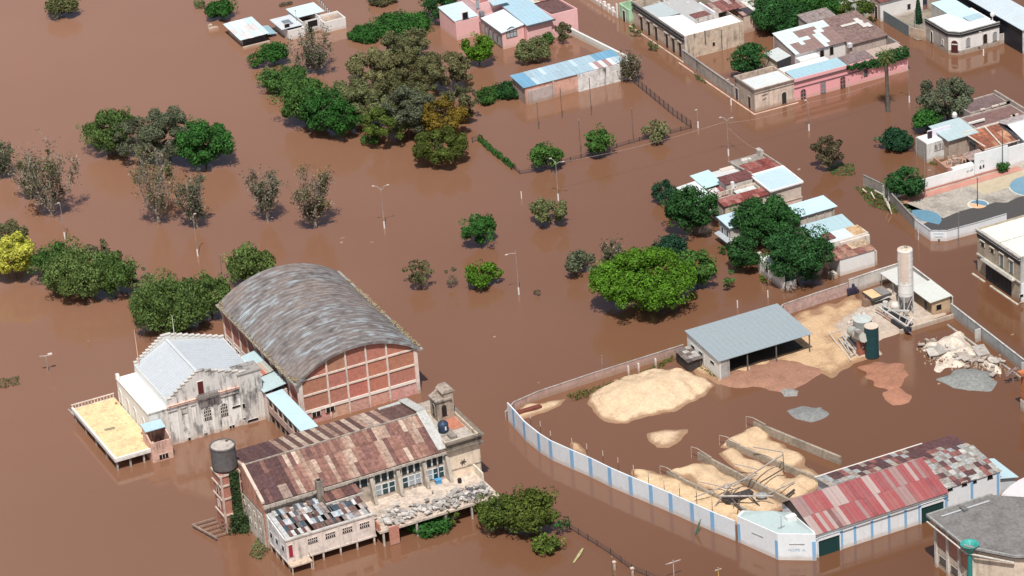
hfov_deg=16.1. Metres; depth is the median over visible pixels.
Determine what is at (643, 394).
sand pile
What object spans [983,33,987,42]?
window
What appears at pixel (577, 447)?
sand bank
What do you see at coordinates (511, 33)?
window
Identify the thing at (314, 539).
window
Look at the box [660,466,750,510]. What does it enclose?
bin wall
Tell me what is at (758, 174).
courtyard house
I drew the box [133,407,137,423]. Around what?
window
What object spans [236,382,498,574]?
ruined power house
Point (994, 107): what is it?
brown flat roofs
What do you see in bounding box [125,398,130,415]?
window
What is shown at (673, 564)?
utility pole
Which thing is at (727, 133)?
street lamp
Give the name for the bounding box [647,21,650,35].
door
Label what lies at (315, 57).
tree
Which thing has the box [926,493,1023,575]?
grey roofed building
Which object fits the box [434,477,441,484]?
plastic crate
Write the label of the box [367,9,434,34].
tree
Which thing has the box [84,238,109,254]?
tree
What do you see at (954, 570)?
window
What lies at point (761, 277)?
weeds
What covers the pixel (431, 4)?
tree
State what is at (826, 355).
yard ground
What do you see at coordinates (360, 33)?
tree
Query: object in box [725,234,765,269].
tree
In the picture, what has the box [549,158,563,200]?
street lamp
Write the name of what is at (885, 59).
palm tree
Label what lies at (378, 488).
window
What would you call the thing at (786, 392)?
grey gravel pile
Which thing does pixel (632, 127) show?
utility pole
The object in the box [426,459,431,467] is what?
window
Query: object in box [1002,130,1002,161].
utility pole
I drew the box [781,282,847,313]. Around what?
pink boundary wall
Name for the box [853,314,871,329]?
grey tank
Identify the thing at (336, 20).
white shack
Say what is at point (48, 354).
street lamp
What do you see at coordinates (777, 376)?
yard mud
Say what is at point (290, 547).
door
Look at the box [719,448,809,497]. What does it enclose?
sand pile
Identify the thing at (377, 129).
tree
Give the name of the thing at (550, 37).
bush
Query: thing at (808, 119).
street lamp
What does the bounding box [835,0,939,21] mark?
red porch house
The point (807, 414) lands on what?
grey gravel pile
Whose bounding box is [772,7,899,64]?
patched roof house
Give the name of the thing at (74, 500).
flood water
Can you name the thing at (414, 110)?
tree
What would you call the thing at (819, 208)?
house
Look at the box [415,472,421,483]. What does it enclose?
window
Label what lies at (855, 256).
rust roof annex
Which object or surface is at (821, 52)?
door
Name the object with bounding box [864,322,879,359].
green tank
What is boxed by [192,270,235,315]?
tree
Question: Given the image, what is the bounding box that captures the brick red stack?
[854,330,864,355]
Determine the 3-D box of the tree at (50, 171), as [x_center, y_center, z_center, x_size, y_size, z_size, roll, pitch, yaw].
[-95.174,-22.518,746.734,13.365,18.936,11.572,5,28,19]
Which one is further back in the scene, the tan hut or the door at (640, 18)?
the door at (640, 18)
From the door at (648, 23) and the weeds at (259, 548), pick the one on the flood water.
the weeds at (259, 548)
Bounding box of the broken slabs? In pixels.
[916,337,1005,380]
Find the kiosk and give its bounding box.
[140,419,173,462]
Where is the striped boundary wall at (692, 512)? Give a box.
[507,402,735,540]
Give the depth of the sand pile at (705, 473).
632.60 m
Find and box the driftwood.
[573,548,583,562]
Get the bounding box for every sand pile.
[587,368,713,423]
[647,429,687,447]
[671,462,781,510]
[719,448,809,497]
[721,428,769,447]
[733,426,818,475]
[780,475,817,498]
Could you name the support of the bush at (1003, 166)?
on the court floor
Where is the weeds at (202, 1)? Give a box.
[193,0,204,8]
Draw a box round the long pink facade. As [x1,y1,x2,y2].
[783,43,910,100]
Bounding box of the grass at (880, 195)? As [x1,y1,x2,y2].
[854,186,911,213]
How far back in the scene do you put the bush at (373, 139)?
770.89 m
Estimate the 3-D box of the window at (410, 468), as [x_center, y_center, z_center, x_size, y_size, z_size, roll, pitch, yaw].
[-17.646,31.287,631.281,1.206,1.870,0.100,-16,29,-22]
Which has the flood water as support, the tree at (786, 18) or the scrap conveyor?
the tree at (786, 18)
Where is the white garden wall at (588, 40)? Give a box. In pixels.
[568,28,628,60]
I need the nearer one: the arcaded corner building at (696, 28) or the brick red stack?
the brick red stack
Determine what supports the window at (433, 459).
in the ruined power house at (312, 492)
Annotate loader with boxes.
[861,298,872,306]
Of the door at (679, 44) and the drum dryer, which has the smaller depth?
the drum dryer
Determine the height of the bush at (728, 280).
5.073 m
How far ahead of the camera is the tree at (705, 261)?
699.35 m
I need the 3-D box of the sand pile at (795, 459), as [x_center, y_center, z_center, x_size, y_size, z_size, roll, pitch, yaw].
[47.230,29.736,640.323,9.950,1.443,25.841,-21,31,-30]
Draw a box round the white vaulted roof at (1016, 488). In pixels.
[1001,478,1023,496]
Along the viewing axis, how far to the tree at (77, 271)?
710.63 m
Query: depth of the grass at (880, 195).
730.00 m
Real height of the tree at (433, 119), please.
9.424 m
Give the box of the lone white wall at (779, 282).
[757,252,795,290]
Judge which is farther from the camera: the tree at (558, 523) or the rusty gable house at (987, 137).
the rusty gable house at (987, 137)
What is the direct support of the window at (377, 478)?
in the ruined power house at (312, 492)
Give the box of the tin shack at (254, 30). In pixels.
[223,16,276,48]
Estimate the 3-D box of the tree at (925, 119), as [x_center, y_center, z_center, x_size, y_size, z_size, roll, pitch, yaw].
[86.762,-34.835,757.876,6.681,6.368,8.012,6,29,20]
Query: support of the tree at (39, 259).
in the flood water
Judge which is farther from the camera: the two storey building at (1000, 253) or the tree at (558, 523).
the two storey building at (1000, 253)
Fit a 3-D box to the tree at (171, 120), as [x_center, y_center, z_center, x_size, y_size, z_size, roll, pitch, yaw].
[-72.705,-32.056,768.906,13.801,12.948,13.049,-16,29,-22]
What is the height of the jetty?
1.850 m
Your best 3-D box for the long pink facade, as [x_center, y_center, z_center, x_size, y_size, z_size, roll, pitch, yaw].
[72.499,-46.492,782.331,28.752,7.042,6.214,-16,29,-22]
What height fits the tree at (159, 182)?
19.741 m
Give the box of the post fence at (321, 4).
[316,0,330,12]
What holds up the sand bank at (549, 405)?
in the flood water
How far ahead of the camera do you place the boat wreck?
834.64 m
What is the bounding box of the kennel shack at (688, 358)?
[675,346,702,371]
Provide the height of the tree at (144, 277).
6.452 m
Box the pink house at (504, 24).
[438,0,578,48]
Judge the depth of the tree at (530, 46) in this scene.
803.13 m
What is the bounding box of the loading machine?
[694,446,794,513]
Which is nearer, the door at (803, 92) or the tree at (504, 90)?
the door at (803, 92)
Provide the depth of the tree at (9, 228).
733.53 m
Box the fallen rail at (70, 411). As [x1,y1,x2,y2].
[67,409,84,426]
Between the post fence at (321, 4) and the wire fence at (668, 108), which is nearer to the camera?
the wire fence at (668, 108)
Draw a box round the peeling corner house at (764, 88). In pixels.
[678,62,798,114]
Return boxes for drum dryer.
[846,326,866,344]
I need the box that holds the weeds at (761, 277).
[759,275,767,284]
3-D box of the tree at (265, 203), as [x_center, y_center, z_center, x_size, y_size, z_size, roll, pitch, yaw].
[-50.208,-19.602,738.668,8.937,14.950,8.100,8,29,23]
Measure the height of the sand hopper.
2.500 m
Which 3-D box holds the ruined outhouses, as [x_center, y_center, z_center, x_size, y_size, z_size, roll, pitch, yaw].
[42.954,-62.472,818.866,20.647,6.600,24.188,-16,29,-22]
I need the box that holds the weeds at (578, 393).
[567,355,673,400]
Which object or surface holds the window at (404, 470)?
in the ruined power house at (312, 492)
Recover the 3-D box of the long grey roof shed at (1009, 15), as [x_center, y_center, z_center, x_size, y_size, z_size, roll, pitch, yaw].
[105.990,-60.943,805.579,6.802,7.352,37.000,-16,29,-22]
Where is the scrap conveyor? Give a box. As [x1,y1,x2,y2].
[829,328,855,360]
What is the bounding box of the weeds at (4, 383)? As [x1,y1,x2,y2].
[0,375,19,387]
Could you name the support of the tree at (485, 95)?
on the flood water
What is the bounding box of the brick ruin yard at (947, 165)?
[933,152,971,171]
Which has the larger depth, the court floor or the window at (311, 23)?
the window at (311, 23)
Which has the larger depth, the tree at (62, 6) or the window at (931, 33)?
the tree at (62, 6)
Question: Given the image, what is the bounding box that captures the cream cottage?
[764,47,790,68]
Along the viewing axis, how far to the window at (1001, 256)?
689.08 m
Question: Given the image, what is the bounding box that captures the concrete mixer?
[847,283,858,295]
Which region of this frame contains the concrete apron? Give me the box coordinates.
[834,283,945,356]
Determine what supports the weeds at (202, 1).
on the flood water
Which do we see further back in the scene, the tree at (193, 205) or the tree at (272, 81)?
the tree at (272, 81)
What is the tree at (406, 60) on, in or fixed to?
in the flood water
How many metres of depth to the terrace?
661.54 m
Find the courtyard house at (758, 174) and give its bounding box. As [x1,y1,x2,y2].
[676,147,803,222]
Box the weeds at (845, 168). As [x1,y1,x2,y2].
[826,162,855,175]
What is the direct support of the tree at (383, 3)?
on the flood water
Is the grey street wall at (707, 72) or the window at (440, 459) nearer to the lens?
the window at (440, 459)
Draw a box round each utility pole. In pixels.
[588,78,591,114]
[631,108,633,143]
[666,559,680,575]
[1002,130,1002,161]
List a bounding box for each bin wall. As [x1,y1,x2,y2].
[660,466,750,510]
[691,446,789,502]
[719,435,817,482]
[746,416,841,464]
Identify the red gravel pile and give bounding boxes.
[858,362,907,389]
[883,388,911,404]
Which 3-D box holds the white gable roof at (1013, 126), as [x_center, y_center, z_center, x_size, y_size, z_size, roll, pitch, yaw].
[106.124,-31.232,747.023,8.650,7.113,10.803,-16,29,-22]
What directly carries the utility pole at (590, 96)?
in the flood water
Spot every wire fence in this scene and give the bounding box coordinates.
[513,125,691,173]
[569,525,657,575]
[633,77,691,127]
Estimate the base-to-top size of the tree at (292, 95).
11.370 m
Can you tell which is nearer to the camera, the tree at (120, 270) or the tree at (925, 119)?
the tree at (120, 270)
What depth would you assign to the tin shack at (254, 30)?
826.88 m
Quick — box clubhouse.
[115,318,265,444]
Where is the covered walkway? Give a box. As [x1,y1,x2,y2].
[266,389,317,435]
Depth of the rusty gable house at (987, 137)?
742.51 m
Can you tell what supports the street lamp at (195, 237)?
in the flood water
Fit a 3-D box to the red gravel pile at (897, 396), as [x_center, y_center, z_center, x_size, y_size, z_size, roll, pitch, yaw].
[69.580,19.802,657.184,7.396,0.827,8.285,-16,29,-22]
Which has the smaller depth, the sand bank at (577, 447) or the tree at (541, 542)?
the tree at (541, 542)
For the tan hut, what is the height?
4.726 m
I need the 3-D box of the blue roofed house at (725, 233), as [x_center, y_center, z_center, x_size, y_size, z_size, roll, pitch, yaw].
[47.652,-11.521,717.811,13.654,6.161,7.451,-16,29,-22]
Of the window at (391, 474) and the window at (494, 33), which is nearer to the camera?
the window at (391, 474)
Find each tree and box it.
[0,140,16,177]
[0,218,28,245]
[0,230,35,278]
[6,152,42,198]
[13,128,81,214]
[25,233,87,285]
[38,246,108,298]
[44,0,81,19]
[75,106,138,152]
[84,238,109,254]
[89,250,141,297]
[112,115,166,157]
[126,137,179,222]
[127,267,153,289]
[127,268,210,333]
[134,105,188,161]
[170,167,206,227]
[172,114,235,166]
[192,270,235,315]
[204,0,238,18]
[221,241,275,281]
[239,164,283,221]
[255,40,288,63]
[255,61,307,93]
[267,76,334,121]
[281,20,334,72]
[287,161,337,227]
[298,84,349,133]
[323,99,363,137]
[332,75,368,99]
[339,83,391,126]
[345,46,394,81]
[346,21,384,43]
[360,103,409,146]
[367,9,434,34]
[368,0,396,6]
[370,69,410,109]
[379,27,430,55]
[380,85,435,137]
[385,47,444,86]
[402,259,433,285]
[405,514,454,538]
[407,81,451,109]
[411,125,468,164]
[418,0,455,18]
[419,95,469,133]
[426,50,472,92]
[442,84,479,118]
[458,31,496,63]
[458,211,496,245]
[464,258,503,289]
[472,492,519,531]
[473,86,497,104]
[489,80,518,99]
[497,483,559,533]
[514,36,551,61]
[526,141,564,169]
[528,197,566,224]
[529,531,565,554]
[548,516,570,533]
[554,21,571,41]
[563,249,595,273]
[583,122,616,155]
[588,246,697,311]
[599,232,625,261]
[616,48,643,82]
[640,119,669,143]
[651,179,677,200]
[651,233,688,257]
[660,184,719,233]
[676,249,717,286]
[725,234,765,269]
[727,42,771,71]
[728,193,805,242]
[750,0,786,24]
[753,0,811,31]
[758,219,837,282]
[777,0,819,12]
[809,135,844,168]
[812,0,843,14]
[837,0,875,19]
[873,47,897,111]
[873,126,914,151]
[880,165,927,197]
[911,105,943,129]
[915,76,974,119]
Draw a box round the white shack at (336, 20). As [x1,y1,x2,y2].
[270,2,346,40]
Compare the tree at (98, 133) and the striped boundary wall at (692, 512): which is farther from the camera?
the tree at (98, 133)
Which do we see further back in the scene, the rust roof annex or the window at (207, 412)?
the rust roof annex
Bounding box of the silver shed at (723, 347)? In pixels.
[685,303,811,379]
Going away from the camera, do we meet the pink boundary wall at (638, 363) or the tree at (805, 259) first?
the pink boundary wall at (638, 363)
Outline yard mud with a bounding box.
[720,359,820,391]
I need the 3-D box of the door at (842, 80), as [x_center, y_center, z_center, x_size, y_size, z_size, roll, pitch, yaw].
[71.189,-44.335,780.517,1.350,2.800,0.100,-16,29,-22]
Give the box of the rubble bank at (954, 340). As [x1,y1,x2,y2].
[923,331,1001,373]
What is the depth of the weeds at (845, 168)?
744.61 m
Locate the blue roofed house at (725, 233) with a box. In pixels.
[714,203,779,246]
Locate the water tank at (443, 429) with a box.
[437,420,448,437]
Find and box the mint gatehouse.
[615,0,633,24]
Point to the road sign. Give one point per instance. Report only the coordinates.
(697, 529)
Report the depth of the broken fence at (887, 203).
729.25 m
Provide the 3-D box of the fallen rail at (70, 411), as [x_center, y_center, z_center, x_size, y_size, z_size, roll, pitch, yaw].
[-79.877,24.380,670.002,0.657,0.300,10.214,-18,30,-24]
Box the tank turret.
[209,438,251,535]
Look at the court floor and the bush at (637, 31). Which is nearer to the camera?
the court floor
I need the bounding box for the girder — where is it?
[516,404,541,413]
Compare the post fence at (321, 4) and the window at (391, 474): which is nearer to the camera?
the window at (391, 474)
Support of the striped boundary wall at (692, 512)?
on the flood water
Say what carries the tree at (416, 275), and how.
on the flood water
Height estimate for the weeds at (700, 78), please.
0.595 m
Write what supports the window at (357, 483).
in the ruined power house at (312, 492)
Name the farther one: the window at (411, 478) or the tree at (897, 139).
the tree at (897, 139)
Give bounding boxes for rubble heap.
[374,481,491,528]
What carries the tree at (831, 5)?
on the flood water
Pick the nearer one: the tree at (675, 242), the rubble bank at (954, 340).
the rubble bank at (954, 340)
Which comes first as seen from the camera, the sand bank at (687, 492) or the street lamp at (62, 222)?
the sand bank at (687, 492)
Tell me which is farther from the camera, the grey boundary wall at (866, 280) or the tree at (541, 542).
the grey boundary wall at (866, 280)
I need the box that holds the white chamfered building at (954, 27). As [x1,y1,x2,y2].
[924,0,999,54]
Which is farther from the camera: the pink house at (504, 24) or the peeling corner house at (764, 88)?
the pink house at (504, 24)
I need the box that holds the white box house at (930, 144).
[916,125,949,162]
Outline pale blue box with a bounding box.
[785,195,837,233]
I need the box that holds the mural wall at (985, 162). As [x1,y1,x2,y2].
[974,143,1023,176]
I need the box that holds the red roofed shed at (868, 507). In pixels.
[778,456,948,557]
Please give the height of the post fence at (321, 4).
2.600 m
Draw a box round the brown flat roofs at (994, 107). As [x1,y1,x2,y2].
[957,90,1023,128]
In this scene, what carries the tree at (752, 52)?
in the flood water
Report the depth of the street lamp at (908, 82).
769.83 m
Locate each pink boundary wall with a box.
[505,344,683,420]
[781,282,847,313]
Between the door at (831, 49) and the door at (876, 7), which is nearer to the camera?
the door at (831, 49)
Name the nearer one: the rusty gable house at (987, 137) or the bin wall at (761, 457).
the bin wall at (761, 457)
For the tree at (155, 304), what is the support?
on the flood water
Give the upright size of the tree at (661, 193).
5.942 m
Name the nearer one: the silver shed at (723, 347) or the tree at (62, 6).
the silver shed at (723, 347)
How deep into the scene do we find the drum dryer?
671.67 m
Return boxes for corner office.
[737,510,816,560]
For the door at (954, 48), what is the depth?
792.35 m
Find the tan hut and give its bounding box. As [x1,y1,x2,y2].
[880,267,953,333]
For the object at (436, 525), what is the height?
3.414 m
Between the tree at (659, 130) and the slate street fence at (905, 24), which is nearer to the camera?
the tree at (659, 130)
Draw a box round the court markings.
[900,166,1023,229]
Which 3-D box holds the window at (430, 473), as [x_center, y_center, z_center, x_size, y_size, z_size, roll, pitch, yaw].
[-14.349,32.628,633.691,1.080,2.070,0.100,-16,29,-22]
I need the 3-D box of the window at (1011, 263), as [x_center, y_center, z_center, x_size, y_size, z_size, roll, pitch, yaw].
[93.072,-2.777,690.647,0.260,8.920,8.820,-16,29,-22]
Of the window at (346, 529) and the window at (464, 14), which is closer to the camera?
the window at (346, 529)
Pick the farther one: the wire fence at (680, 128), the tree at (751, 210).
the wire fence at (680, 128)
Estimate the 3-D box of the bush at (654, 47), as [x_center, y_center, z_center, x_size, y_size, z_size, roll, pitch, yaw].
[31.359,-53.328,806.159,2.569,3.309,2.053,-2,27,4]
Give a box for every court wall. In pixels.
[863,174,915,228]
[888,162,974,201]
[914,213,1006,240]
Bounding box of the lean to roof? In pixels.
[989,458,1018,494]
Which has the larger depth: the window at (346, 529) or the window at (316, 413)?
the window at (316, 413)
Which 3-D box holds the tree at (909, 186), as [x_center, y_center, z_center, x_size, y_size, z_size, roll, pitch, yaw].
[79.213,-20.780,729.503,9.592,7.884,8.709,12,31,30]
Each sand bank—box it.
[519,399,564,418]
[570,442,588,456]
[631,469,750,524]
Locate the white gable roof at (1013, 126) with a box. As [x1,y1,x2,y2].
[996,114,1023,143]
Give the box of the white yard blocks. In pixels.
[779,53,828,71]
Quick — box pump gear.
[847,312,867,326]
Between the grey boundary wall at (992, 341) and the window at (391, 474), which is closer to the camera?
the window at (391, 474)
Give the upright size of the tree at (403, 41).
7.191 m
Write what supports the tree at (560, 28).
on the flood water
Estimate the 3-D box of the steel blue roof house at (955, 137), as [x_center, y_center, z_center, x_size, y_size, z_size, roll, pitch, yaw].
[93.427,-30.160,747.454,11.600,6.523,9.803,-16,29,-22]
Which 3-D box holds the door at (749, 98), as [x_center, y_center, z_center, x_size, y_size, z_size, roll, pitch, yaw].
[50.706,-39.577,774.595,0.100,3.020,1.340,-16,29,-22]
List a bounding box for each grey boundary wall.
[848,263,897,290]
[913,266,952,309]
[947,303,1023,378]
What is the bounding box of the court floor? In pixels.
[886,163,1023,223]
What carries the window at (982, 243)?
in the two storey building at (1000, 253)
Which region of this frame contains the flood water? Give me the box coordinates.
[0,0,1023,575]
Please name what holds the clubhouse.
on the flood water
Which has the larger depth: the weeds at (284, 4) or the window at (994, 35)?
the weeds at (284, 4)
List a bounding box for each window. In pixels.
[118,388,122,405]
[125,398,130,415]
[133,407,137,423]
[158,452,168,459]
[179,404,186,413]
[203,406,211,420]
[220,403,228,416]
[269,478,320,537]
[307,19,317,27]
[307,536,317,543]
[311,410,320,417]
[325,405,334,412]
[325,531,335,538]
[342,525,352,533]
[352,480,359,487]
[359,521,369,528]
[360,478,367,486]
[374,474,380,482]
[375,484,381,495]
[381,472,387,480]
[381,482,388,493]
[387,470,394,478]
[388,480,395,491]
[401,466,407,474]
[402,476,408,487]
[407,464,413,472]
[408,474,414,485]
[414,462,420,471]
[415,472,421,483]
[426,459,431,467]
[427,469,432,479]
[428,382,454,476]
[431,457,437,465]
[432,467,438,478]
[437,455,443,463]
[462,11,468,18]
[475,0,479,8]
[484,25,488,35]
[489,28,492,39]
[493,32,497,43]
[497,35,501,46]
[506,26,516,37]
[863,69,867,76]
[930,31,932,42]
[936,303,941,309]
[938,554,945,567]
[950,563,957,575]
[965,37,970,46]
[979,239,984,247]
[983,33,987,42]
[988,258,1013,292]
[992,31,996,41]
[998,251,1003,267]
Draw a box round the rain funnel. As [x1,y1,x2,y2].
[960,539,978,575]
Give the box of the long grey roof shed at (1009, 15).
[957,0,1023,53]
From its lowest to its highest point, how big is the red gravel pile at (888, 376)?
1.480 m
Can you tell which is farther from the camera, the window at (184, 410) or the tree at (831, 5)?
the tree at (831, 5)
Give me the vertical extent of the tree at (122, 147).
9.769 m
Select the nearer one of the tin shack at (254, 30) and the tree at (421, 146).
the tree at (421, 146)
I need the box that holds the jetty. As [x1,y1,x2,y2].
[192,517,227,539]
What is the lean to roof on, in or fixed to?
on the flood water
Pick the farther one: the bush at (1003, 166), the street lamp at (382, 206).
the bush at (1003, 166)
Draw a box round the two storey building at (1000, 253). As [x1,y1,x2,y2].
[971,215,1023,304]
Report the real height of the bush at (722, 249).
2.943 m
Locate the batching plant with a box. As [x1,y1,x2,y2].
[875,296,913,333]
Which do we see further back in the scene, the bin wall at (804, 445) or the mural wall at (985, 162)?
the mural wall at (985, 162)
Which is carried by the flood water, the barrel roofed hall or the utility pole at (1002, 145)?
the barrel roofed hall
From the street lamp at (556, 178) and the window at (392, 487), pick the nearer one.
the window at (392, 487)
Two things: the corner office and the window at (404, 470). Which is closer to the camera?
the corner office
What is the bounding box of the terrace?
[71,393,153,470]
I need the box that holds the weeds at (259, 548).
[249,537,269,558]
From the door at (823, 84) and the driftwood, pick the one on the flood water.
the driftwood
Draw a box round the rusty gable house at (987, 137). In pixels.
[961,122,1019,162]
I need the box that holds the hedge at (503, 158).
[477,135,515,169]
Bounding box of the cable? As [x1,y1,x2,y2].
[559,120,728,162]
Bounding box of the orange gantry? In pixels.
[1017,369,1023,411]
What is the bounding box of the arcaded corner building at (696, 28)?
[629,0,743,62]
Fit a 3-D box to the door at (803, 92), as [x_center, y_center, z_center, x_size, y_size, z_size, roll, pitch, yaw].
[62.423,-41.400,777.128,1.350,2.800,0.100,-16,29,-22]
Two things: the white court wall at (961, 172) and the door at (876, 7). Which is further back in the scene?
the door at (876, 7)
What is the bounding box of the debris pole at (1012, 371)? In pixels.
[1004,367,1018,383]
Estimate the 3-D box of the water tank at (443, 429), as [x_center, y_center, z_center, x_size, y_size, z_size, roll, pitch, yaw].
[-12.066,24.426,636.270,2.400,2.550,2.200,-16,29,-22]
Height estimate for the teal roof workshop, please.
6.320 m
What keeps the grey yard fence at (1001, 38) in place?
on the flood water
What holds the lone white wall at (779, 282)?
on the flood water
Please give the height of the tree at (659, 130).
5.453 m
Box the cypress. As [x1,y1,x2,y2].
[914,0,922,24]
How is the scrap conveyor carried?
on the yard ground at (826, 355)
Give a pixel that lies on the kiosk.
(158, 435)
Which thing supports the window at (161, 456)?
in the kiosk
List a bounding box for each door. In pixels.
[196,380,204,394]
[287,544,293,557]
[622,9,625,21]
[639,16,643,31]
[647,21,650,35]
[654,26,658,41]
[665,33,668,48]
[671,38,675,52]
[678,42,681,56]
[735,87,738,100]
[747,95,750,108]
[781,91,786,103]
[800,89,805,99]
[819,49,824,56]
[820,81,825,92]
[829,46,833,54]
[840,76,845,88]
[874,5,877,18]
[924,299,927,311]
[951,41,957,52]
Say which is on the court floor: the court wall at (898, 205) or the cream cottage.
the court wall at (898, 205)
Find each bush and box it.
[245,51,264,67]
[360,133,377,143]
[441,510,459,525]
[444,267,456,287]
[537,31,554,42]
[629,23,640,35]
[647,41,657,50]
[717,246,725,254]
[723,269,734,289]
[996,161,1009,171]
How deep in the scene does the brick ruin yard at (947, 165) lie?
742.08 m
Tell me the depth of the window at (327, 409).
663.17 m
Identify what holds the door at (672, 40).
in the arcaded corner building at (696, 28)
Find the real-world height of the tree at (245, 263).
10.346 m
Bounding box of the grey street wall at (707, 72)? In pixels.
[682,49,734,97]
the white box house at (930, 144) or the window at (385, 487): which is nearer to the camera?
the window at (385, 487)
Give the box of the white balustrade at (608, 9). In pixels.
[590,0,615,16]
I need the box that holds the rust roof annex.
[828,239,876,279]
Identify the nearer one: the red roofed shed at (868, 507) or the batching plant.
the red roofed shed at (868, 507)
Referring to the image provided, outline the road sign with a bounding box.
[695,519,700,534]
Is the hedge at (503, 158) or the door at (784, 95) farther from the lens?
the door at (784, 95)
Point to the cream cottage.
(778, 57)
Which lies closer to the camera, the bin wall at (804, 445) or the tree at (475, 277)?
the bin wall at (804, 445)
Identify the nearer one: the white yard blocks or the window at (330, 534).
the window at (330, 534)
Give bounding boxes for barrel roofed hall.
[215,263,422,422]
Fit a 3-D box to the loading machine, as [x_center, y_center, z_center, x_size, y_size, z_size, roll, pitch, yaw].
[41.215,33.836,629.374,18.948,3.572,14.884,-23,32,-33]
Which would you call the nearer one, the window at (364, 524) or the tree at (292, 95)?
the window at (364, 524)
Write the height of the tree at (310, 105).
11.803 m
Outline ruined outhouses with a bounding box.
[654,0,766,32]
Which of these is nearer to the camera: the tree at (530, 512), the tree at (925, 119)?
the tree at (530, 512)
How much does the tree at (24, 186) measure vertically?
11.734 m
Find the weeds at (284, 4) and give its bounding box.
[279,1,292,6]
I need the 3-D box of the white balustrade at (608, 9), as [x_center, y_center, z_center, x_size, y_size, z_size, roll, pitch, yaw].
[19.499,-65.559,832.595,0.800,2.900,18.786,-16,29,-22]
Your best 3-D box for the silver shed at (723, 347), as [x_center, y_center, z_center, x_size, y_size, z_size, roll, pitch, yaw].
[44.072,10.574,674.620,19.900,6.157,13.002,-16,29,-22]
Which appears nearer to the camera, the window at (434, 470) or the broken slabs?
the window at (434, 470)
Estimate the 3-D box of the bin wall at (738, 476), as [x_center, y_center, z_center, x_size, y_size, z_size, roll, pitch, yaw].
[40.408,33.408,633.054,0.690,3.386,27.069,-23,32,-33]
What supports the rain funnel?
attached to the grey roofed building at (992, 524)
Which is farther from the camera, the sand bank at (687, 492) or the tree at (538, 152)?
the tree at (538, 152)
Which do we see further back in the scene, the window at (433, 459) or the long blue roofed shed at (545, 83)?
the long blue roofed shed at (545, 83)
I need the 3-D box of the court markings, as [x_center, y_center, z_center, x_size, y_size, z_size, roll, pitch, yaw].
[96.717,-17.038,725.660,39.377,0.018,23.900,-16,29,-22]
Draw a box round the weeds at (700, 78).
[693,71,706,82]
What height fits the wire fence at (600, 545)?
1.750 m
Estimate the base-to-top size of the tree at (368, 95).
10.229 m
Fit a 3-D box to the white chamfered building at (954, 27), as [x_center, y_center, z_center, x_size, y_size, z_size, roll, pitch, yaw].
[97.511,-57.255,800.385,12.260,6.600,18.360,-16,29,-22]
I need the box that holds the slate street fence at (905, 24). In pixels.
[883,9,930,40]
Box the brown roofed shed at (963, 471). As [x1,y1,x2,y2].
[814,435,1001,506]
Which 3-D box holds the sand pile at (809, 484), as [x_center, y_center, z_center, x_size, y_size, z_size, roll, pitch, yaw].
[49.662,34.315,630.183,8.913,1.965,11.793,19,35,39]
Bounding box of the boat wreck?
[208,24,218,30]
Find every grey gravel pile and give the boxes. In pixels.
[781,388,797,396]
[787,406,828,421]
[936,368,996,391]
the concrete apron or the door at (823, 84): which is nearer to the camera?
the concrete apron
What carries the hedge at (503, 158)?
in the flood water
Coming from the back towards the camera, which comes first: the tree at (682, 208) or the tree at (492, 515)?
the tree at (682, 208)
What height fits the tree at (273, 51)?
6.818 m
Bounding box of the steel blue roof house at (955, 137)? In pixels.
[928,117,984,159]
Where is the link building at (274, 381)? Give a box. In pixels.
[241,350,287,420]
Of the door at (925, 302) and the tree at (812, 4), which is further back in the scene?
the tree at (812, 4)
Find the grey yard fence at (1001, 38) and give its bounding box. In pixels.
[999,33,1003,43]
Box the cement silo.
[897,245,913,315]
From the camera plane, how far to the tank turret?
626.54 m
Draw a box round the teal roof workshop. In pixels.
[800,214,869,259]
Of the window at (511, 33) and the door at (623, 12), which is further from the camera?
the door at (623, 12)
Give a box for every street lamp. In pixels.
[39,353,51,370]
[57,202,65,238]
[193,213,198,255]
[372,184,388,228]
[505,251,519,294]
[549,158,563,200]
[719,117,732,155]
[804,100,809,130]
[901,65,909,102]
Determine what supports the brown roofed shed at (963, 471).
on the flood water
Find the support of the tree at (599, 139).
in the flood water
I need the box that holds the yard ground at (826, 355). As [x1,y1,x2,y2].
[694,295,879,383]
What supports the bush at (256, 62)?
on the flood water
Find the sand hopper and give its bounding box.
[862,286,891,305]
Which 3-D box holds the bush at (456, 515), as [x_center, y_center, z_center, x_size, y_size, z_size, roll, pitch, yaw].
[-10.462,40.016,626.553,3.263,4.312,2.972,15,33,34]
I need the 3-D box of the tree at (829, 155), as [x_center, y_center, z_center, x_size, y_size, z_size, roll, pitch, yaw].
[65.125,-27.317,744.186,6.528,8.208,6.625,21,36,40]
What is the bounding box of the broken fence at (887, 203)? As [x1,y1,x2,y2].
[862,188,891,214]
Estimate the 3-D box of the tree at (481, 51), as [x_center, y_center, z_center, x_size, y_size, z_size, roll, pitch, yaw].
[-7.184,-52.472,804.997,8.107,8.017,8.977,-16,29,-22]
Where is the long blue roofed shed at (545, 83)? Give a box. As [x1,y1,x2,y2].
[510,49,628,104]
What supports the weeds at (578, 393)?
on the flood water
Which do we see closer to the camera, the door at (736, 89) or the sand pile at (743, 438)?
the sand pile at (743, 438)
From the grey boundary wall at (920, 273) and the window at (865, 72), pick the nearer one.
the grey boundary wall at (920, 273)
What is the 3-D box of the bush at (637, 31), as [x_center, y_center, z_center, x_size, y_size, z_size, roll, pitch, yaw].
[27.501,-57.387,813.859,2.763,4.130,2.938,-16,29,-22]

